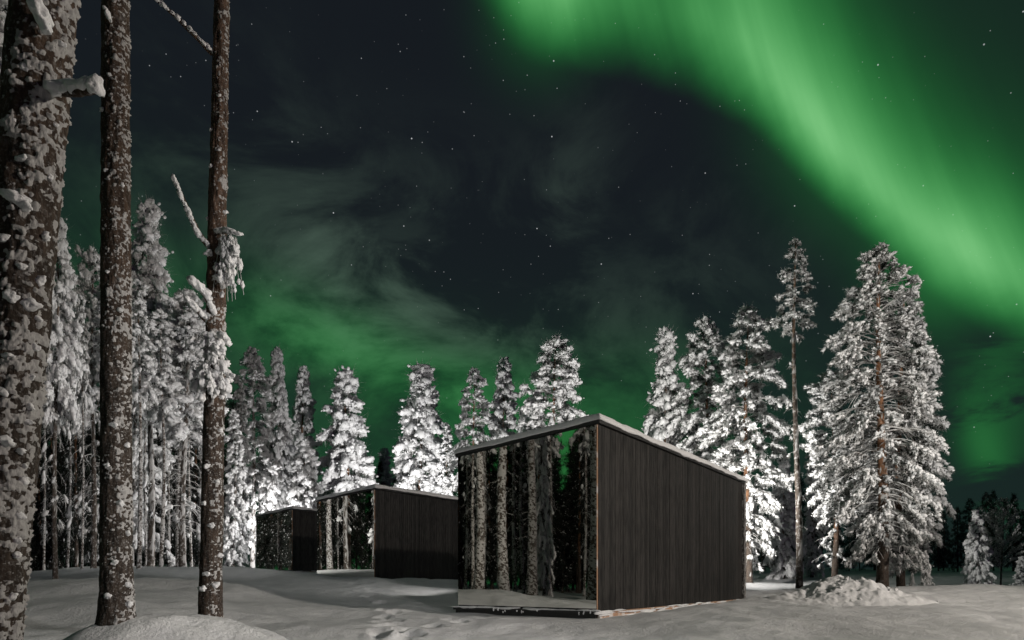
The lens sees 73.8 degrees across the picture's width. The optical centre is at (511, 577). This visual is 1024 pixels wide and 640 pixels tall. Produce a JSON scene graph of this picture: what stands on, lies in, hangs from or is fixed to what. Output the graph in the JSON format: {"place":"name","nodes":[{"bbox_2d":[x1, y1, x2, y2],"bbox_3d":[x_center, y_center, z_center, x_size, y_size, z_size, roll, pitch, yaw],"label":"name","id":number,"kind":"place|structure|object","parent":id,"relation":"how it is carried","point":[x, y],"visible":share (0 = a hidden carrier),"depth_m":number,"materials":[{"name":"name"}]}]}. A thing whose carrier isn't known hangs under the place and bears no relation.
{"place":"outdoors","nodes":[
{"label":"outdoors","id":0,"kind":"place"},
{"bbox_2d":[5,0,1023,568],"label":"sky","id":1,"kind":"structure","parent":0,"point":[453,186],"materials":[{"name":"black"}]},
{"bbox_2d":[23,562,1023,639],"bbox_3d":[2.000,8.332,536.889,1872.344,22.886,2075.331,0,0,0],"label":"ground","id":2,"kind":"structure","parent":0,"point":[265,604],"depth_m":13.70,"materials":[{"name":"white snow"}]},
{"bbox_2d":[0,0,7,71],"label":"pine tree","id":3,"kind":"object","parent":2,"relation":"on","point":[3,5],"visible":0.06,"depth_m":12.94,"materials":[{"name":"white plant"}]},
{"bbox_2d":[30,481,50,570],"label":"spruce tree","id":4,"kind":"object","parent":2,"relation":"on","point":[38,547],"visible":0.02,"depth_m":39.15,"materials":[{"name":"grey wood"}]},
{"bbox_2d":[37,366,50,569],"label":"pine tree","id":5,"kind":"object","parent":2,"relation":"on","point":[44,530],"visible":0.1,"depth_m":26.94,"materials":[{"name":"grey plant"}]},
{"bbox_2d":[29,423,63,570],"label":"spruce tree","id":6,"kind":"object","parent":2,"relation":"on","point":[40,517],"visible":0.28,"depth_m":36.51,"materials":[{"name":"grey wood"}]},
{"bbox_2d":[0,0,105,639],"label":"pine tree","id":7,"kind":"object","parent":2,"relation":"on","point":[40,87],"visible":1,"depth_m":3.99,"materials":[{"name":"brown plant"}]},
{"bbox_2d":[30,427,85,570],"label":"spruce tree","id":8,"kind":"object","parent":2,"relation":"on","point":[37,514],"visible":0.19,"depth_m":36.95,"materials":[{"name":"grey wood"}]},
{"bbox_2d":[38,215,88,578],"bbox_3d":[-13.320,-5.301,20.032,1.726,11.354,1.896,0,0,-21],"label":"spruce tree","id":9,"kind":"object","parent":2,"relation":"on","point":[60,407],"visible":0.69,"depth_m":19.92,"materials":[{"name":"white plant"}]},
{"bbox_2d":[60,399,75,567],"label":"pine tree","id":10,"kind":"object","parent":2,"relation":"on","point":[68,529],"visible":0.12,"depth_m":29.00,"materials":[{"name":"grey plant"}]},
{"bbox_2d":[41,348,95,566],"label":"pine tree","id":11,"kind":"object","parent":2,"relation":"on","point":[57,480],"depth_m":50.08,"materials":[{"name":"grey plant"}]},
{"bbox_2d":[42,353,99,567],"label":"spruce tree","id":12,"kind":"object","parent":2,"relation":"on","point":[75,554],"visible":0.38,"depth_m":29.85,"materials":[{"name":"grey wood"}]},
{"bbox_2d":[47,422,96,566],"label":"spruce tree","id":13,"kind":"object","parent":2,"relation":"on","point":[88,442],"visible":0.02,"depth_m":48.32,"materials":[{"name":"grey wood"}]},
{"bbox_2d":[57,430,89,565],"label":"pine tree","id":14,"kind":"object","parent":2,"relation":"on","point":[79,471],"visible":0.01,"depth_m":49.99,"materials":[{"name":"grey plant"}]},
{"bbox_2d":[63,241,100,567],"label":"pine tree","id":15,"kind":"object","parent":2,"relation":"on","point":[87,278],"visible":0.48,"depth_m":24.83,"materials":[{"name":"white plant"}]},
{"bbox_2d":[73,293,94,568],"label":"pine tree","id":16,"kind":"object","parent":2,"relation":"on","point":[86,401],"visible":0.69,"depth_m":23.99,"materials":[{"name":"white plant"}]},
{"bbox_2d":[72,384,99,565],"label":"spruce tree","id":17,"kind":"object","parent":2,"relation":"on","point":[97,438],"visible":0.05,"depth_m":43.98,"materials":[{"name":"grey wood"}]},
{"bbox_2d":[79,409,99,502],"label":"pine tree","id":18,"kind":"object","parent":2,"relation":"on","point":[98,452],"visible":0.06,"depth_m":39.26,"materials":[{"name":"grey plant"}]},
{"bbox_2d":[95,0,136,625],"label":"pine tree","id":19,"kind":"object","parent":2,"relation":"on","point":[116,604],"visible":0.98,"depth_m":7.28,"materials":[{"name":"brown plant"}]},
{"bbox_2d":[97,413,147,565],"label":"spruce tree","id":20,"kind":"object","parent":2,"relation":"on","point":[135,557],"depth_m":39.62,"materials":[{"name":"grey wood"}]},
{"bbox_2d":[83,404,175,566],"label":"pine tree","id":21,"kind":"object","parent":2,"relation":"on","point":[158,488],"visible":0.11,"depth_m":34.10,"materials":[{"name":"white plant"}]},
{"bbox_2d":[132,405,161,565],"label":"pine tree","id":22,"kind":"object","parent":2,"relation":"on","point":[144,426],"visible":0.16,"depth_m":33.01,"materials":[{"name":"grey plant"}]},
{"bbox_2d":[131,275,166,568],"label":"pine tree","id":23,"kind":"object","parent":2,"relation":"on","point":[139,372],"visible":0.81,"depth_m":23.97,"materials":[{"name":"white plant"}]},
{"bbox_2d":[135,427,175,565],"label":"spruce tree","id":24,"kind":"object","parent":2,"relation":"on","point":[143,556],"visible":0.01,"depth_m":42.78,"materials":[{"name":"white plant"}]},
{"bbox_2d":[131,190,184,565],"bbox_3d":[-15.405,-8.201,28.882,3.752,16.476,3.414,0,0,32],"label":"spruce tree","id":25,"kind":"object","parent":2,"relation":"on","point":[156,277],"visible":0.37,"depth_m":28.60,"materials":[{"name":"white plant"}]},
{"bbox_2d":[137,308,181,566],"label":"pine tree","id":26,"kind":"object","parent":2,"relation":"on","point":[168,406],"visible":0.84,"depth_m":25.92,"materials":[{"name":"white plant"}]},
{"bbox_2d":[157,372,176,566],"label":"pine tree","id":27,"kind":"object","parent":2,"relation":"on","point":[168,503],"visible":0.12,"depth_m":35.85,"materials":[{"name":"grey plant"}]},
{"bbox_2d":[142,421,197,566],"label":"spruce tree","id":28,"kind":"object","parent":2,"relation":"on","point":[157,528],"visible":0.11,"depth_m":38.79,"materials":[{"name":"white plant"}]},
{"bbox_2d":[157,438,199,566],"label":"spruce tree","id":29,"kind":"object","parent":2,"relation":"on","point":[192,477],"visible":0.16,"depth_m":42.31,"materials":[{"name":"white wood"}]},
{"bbox_2d":[132,286,232,566],"bbox_3d":[-12.856,-5.822,27.029,3.567,11.520,3.614,0,0,24],"label":"pine tree","id":30,"kind":"object","parent":2,"relation":"on","point":[188,322],"visible":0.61,"depth_m":26.82,"materials":[{"name":"white plant"}]},
{"bbox_2d":[169,334,200,566],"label":"pine tree","id":31,"kind":"object","parent":2,"relation":"on","point":[177,511],"visible":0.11,"depth_m":29.92,"materials":[{"name":"white plant"}]},
{"bbox_2d":[171,432,201,566],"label":"spruce tree","id":32,"kind":"object","parent":2,"relation":"on","point":[195,452],"visible":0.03,"depth_m":48.84,"materials":[{"name":"white wood"}]},
{"bbox_2d":[178,365,202,566],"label":"pine tree","id":33,"kind":"object","parent":2,"relation":"on","point":[190,531],"visible":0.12,"depth_m":30.92,"materials":[{"name":"grey plant"}]},
{"bbox_2d":[191,406,203,566],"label":"pine tree","id":34,"kind":"object","parent":2,"relation":"on","point":[200,456],"visible":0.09,"depth_m":37.92,"materials":[{"name":"grey plant"}]},
{"bbox_2d":[154,0,244,617],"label":"pine tree","id":35,"kind":"object","parent":2,"relation":"on","point":[213,371],"visible":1,"depth_m":8.59,"materials":[{"name":"brown plant"}]},
{"bbox_2d":[188,418,236,564],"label":"spruce tree","id":36,"kind":"object","parent":2,"relation":"on","point":[223,479],"visible":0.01,"depth_m":53.44,"materials":[{"name":"white wood"}]},
{"bbox_2d":[193,382,248,524],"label":"pine tree","id":37,"kind":"object","parent":2,"relation":"on","point":[230,405],"visible":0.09,"depth_m":42.64,"materials":[{"name":"white plant"}]},
{"bbox_2d":[223,408,254,566],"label":"spruce tree","id":38,"kind":"object","parent":2,"relation":"on","point":[234,503],"visible":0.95,"depth_m":35.78,"materials":[{"name":"white plant"}]},
{"bbox_2d":[235,381,253,563],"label":"pine tree","id":39,"kind":"object","parent":2,"relation":"on","point":[249,455],"visible":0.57,"depth_m":44.00,"materials":[{"name":"white plant"}]},
{"bbox_2d":[223,345,283,567],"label":"spruce tree","id":40,"kind":"object","parent":2,"relation":"on","point":[251,359],"visible":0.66,"depth_m":49.66,"materials":[{"name":"white plant"}]},
{"bbox_2d":[255,344,295,565],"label":"spruce tree","id":41,"kind":"object","parent":2,"relation":"on","point":[282,448],"visible":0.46,"depth_m":53.44,"materials":[{"name":"white wood"}]},
{"bbox_2d":[255,506,316,571],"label":"mirror cabin","id":42,"kind":"object","parent":2,"relation":"on","point":[286,538],"visible":0.28,"depth_m":44.26,"materials":[{"name":"mirror"}]},
{"bbox_2d":[283,433,327,508],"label":"spruce tree","id":43,"kind":"object","parent":2,"relation":"on","point":[306,473],"visible":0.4,"depth_m":51.31,"materials":[{"name":"white wood"}]},
{"bbox_2d":[289,365,323,499],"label":"spruce tree","id":44,"kind":"object","parent":2,"relation":"on","point":[304,400],"visible":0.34,"depth_m":59.69,"materials":[{"name":"white wood"}]},
{"bbox_2d":[315,365,379,495],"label":"spruce tree","id":45,"kind":"object","parent":2,"relation":"on","point":[347,450],"visible":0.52,"depth_m":56.01,"materials":[{"name":"white wood"}]},
{"bbox_2d":[376,459,384,484],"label":"spruce tree","id":46,"kind":"object","parent":2,"relation":"on","point":[379,465],"visible":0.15,"depth_m":65.16,"materials":[{"name":"green plant"}]},
{"bbox_2d":[374,446,396,486],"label":"spruce tree","id":47,"kind":"object","parent":2,"relation":"on","point":[384,457],"visible":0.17,"depth_m":65.57,"materials":[{"name":"plant"}]},
{"bbox_2d":[315,484,457,579],"bbox_3d":[-4.429,-1.651,34.714,4.095,4.741,11.130,0,0,34],"label":"mirror cabin","id":48,"kind":"object","parent":2,"relation":"on","point":[380,531],"visible":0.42,"depth_m":30.59,"materials":[{"name":"wood"}]},
{"bbox_2d":[390,362,451,493],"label":"spruce tree","id":49,"kind":"object","parent":2,"relation":"on","point":[421,422],"visible":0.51,"depth_m":54.71,"materials":[{"name":"white wood"}]},
{"bbox_2d":[436,422,455,495],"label":"spruce tree","id":50,"kind":"object","parent":2,"relation":"on","point":[442,464],"visible":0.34,"depth_m":51.64,"materials":[{"name":"white plant"}]},
{"bbox_2d":[440,366,496,494],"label":"pine tree","id":51,"kind":"object","parent":2,"relation":"on","point":[465,418],"visible":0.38,"depth_m":46.73,"materials":[{"name":"white plant"}]},
{"bbox_2d":[487,356,522,439],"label":"spruce tree","id":52,"kind":"object","parent":2,"relation":"on","point":[505,388],"visible":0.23,"depth_m":47.68,"materials":[{"name":"white wood"}]},
{"bbox_2d":[514,405,528,432],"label":"spruce tree","id":53,"kind":"object","parent":2,"relation":"on","point":[521,418],"visible":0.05,"depth_m":43.86,"materials":[{"name":"white wood"}]},
{"bbox_2d":[515,333,589,431],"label":"spruce tree","id":54,"kind":"object","parent":2,"relation":"on","point":[562,391],"visible":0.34,"depth_m":35.74,"materials":[{"name":"white wood"}]},
{"bbox_2d":[448,413,746,618],"bbox_3d":[3.204,-1.068,19.631,4.058,4.736,11.221,0,0,34],"label":"mirror cabin","id":55,"kind":"object","parent":2,"relation":"on","point":[596,516],"visible":0.88,"depth_m":15.54,"materials":[{"name":"wood"}]},
{"bbox_2d":[640,326,686,448],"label":"spruce tree","id":56,"kind":"object","parent":2,"relation":"on","point":[665,386],"visible":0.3,"depth_m":32.66,"materials":[{"name":"white wood"}]},
{"bbox_2d":[666,316,742,460],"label":"pine tree","id":57,"kind":"object","parent":2,"relation":"on","point":[690,424],"visible":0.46,"depth_m":31.82,"materials":[{"name":"white plant"}]},
{"bbox_2d":[695,302,805,582],"bbox_3d":[9.981,-5.535,29.155,5.172,12.268,4.229,0,0,6],"label":"pine tree","id":58,"kind":"object","parent":2,"relation":"on","point":[751,321],"visible":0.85,"depth_m":28.75,"materials":[{"name":"white plant"}]},
{"bbox_2d":[740,470,762,563],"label":"spruce tree","id":59,"kind":"object","parent":2,"relation":"on","point":[741,474],"visible":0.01,"depth_m":72.55,"materials":[{"name":"white wood"}]},
{"bbox_2d":[754,515,770,572],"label":"spruce tree","id":60,"kind":"object","parent":2,"relation":"on","point":[762,556],"visible":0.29,"depth_m":50.12,"materials":[{"name":"white wood"}]},
{"bbox_2d":[762,454,806,579],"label":"spruce tree","id":61,"kind":"object","parent":2,"relation":"on","point":[782,563],"visible":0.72,"depth_m":35.58,"materials":[{"name":"white plant"}]},
{"bbox_2d":[765,238,817,588],"bbox_3d":[10.323,-5.845,25.087,1.980,13.297,1.708,0,0,11],"label":"pine tree","id":62,"kind":"object","parent":2,"relation":"on","point":[794,299],"visible":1,"depth_m":25.00,"materials":[{"name":"white plant"}]},
{"bbox_2d":[794,477,806,560],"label":"spruce tree","id":63,"kind":"object","parent":2,"relation":"on","point":[802,486],"visible":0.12,"depth_m":74.42,"materials":[{"name":"grey wood"}]},
{"bbox_2d":[804,496,823,559],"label":"pine tree","id":64,"kind":"object","parent":2,"relation":"on","point":[815,535],"visible":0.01,"depth_m":54.73,"materials":[{"name":"grey plant"}]},
{"bbox_2d":[802,452,832,577],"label":"spruce tree","id":65,"kind":"object","parent":2,"relation":"on","point":[811,548],"visible":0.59,"depth_m":37.76,"materials":[{"name":"grey plant"}]},
{"bbox_2d":[814,500,832,561],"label":"pine tree","id":66,"kind":"object","parent":2,"relation":"on","point":[822,548],"visible":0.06,"depth_m":64.06,"materials":[{"name":"grey plant"}]},
{"bbox_2d":[798,367,872,576],"bbox_3d":[12.610,-3.877,27.322,3.494,9.022,3.024,0,0,-11],"label":"pine tree","id":67,"kind":"object","parent":2,"relation":"on","point":[816,438],"visible":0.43,"depth_m":26.95,"materials":[{"name":"white plant"}]},
{"bbox_2d":[825,516,845,571],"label":"spruce tree","id":68,"kind":"object","parent":2,"relation":"on","point":[841,543],"visible":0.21,"depth_m":48.86,"materials":[{"name":"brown wood"}]},
{"bbox_2d":[839,524,860,570],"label":"spruce tree","id":69,"kind":"object","parent":2,"relation":"on","point":[848,554],"visible":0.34,"depth_m":59.03,"materials":[{"name":"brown wood"}]},
{"bbox_2d":[765,575,939,606],"bbox_3d":[8.772,0.353,17.600,5.000,0.866,2.400,0,0,0],"label":"snow heap","id":70,"kind":"object","parent":2,"relation":"on","point":[839,590],"visible":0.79,"depth_m":17.10,"materials":[{"name":"white snow"}]},
{"bbox_2d":[852,521,862,570],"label":"pine tree","id":71,"kind":"object","parent":2,"relation":"on","point":[853,545],"visible":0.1,"depth_m":60.39,"materials":[{"name":"black plant"}]},
{"bbox_2d":[860,499,876,569],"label":"spruce tree","id":72,"kind":"object","parent":2,"relation":"on","point":[866,564],"visible":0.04,"depth_m":65.50,"materials":[{"name":"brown wood"}]},
{"bbox_2d":[811,241,950,586],"bbox_3d":[11.978,-5.041,22.470,4.364,11.547,3.849,0,0,17],"label":"pine tree","id":73,"kind":"object","parent":2,"relation":"on","point":[884,444],"visible":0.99,"depth_m":21.82,"materials":[{"name":"white plant"}]},
{"bbox_2d":[845,287,956,586],"bbox_3d":[13.357,-4.657,23.639,3.674,11.023,3.603,0,0,-25],"label":"pine tree","id":74,"kind":"object","parent":2,"relation":"on","point":[940,424],"visible":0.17,"depth_m":23.08,"materials":[{"name":"white plant"}]},
{"bbox_2d":[908,573,914,585],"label":"spruce sapling","id":75,"kind":"object","parent":2,"relation":"on","point":[911,580],"visible":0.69,"depth_m":22.76,"materials":[{"name":"grey wood"}]},
{"bbox_2d":[918,550,934,585],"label":"spruce sapling","id":76,"kind":"object","parent":2,"relation":"on","point":[924,580],"visible":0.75,"depth_m":21.94,"materials":[{"name":"white wood"}]},
{"bbox_2d":[928,492,950,570],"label":"spruce tree","id":77,"kind":"object","parent":2,"relation":"on","point":[937,563],"visible":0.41,"depth_m":62.01,"materials":[{"name":"green plant"}]},
{"bbox_2d":[934,511,952,570],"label":"spruce tree","id":78,"kind":"object","parent":2,"relation":"on","point":[946,532],"visible":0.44,"depth_m":68.78,"materials":[{"name":"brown wood"}]},
{"bbox_2d":[943,507,971,571],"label":"spruce tree","id":79,"kind":"object","parent":2,"relation":"on","point":[954,555],"visible":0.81,"depth_m":58.26,"materials":[{"name":"plant"}]},
{"bbox_2d":[952,498,975,564],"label":"pine tree","id":80,"kind":"object","parent":2,"relation":"on","point":[969,502],"visible":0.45,"depth_m":55.22,"materials":[{"name":"black plant"}]},
{"bbox_2d":[959,509,997,584],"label":"spruce tree","id":81,"kind":"object","parent":2,"relation":"on","point":[979,537],"visible":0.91,"depth_m":28.84,"materials":[{"name":"white wood"}]},
{"bbox_2d":[974,491,995,552],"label":"pine tree","id":82,"kind":"object","parent":2,"relation":"on","point":[985,496],"visible":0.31,"depth_m":48.38,"materials":[{"name":"black plant"}]},
{"bbox_2d":[987,490,1004,570],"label":"spruce tree","id":83,"kind":"object","parent":2,"relation":"on","point":[994,497],"visible":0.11,"depth_m":68.61,"materials":[{"name":"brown wood"}]},
{"bbox_2d":[978,496,1023,584],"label":"birch tree","id":84,"kind":"object","parent":2,"relation":"on","point":[1014,537],"visible":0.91,"depth_m":29.89,"materials":[{"name":"black plant"}]},
{"bbox_2d":[1003,491,1023,570],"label":"spruce tree","id":85,"kind":"object","parent":2,"relation":"on","point":[1014,564],"visible":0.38,"depth_m":66.51,"materials":[{"name":"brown wood"}]},
{"bbox_2d":[1008,511,1023,570],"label":"spruce tree","id":86,"kind":"object","parent":2,"relation":"on","point":[1021,529],"visible":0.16,"depth_m":73.03,"materials":[{"name":"plant"}]},
{"bbox_2d":[1009,555,1023,585],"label":"spruce tree","id":87,"kind":"object","parent":2,"relation":"on","point":[1018,576],"visible":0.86,"depth_m":26.92,"materials":[{"name":"white wood"}]}
]}

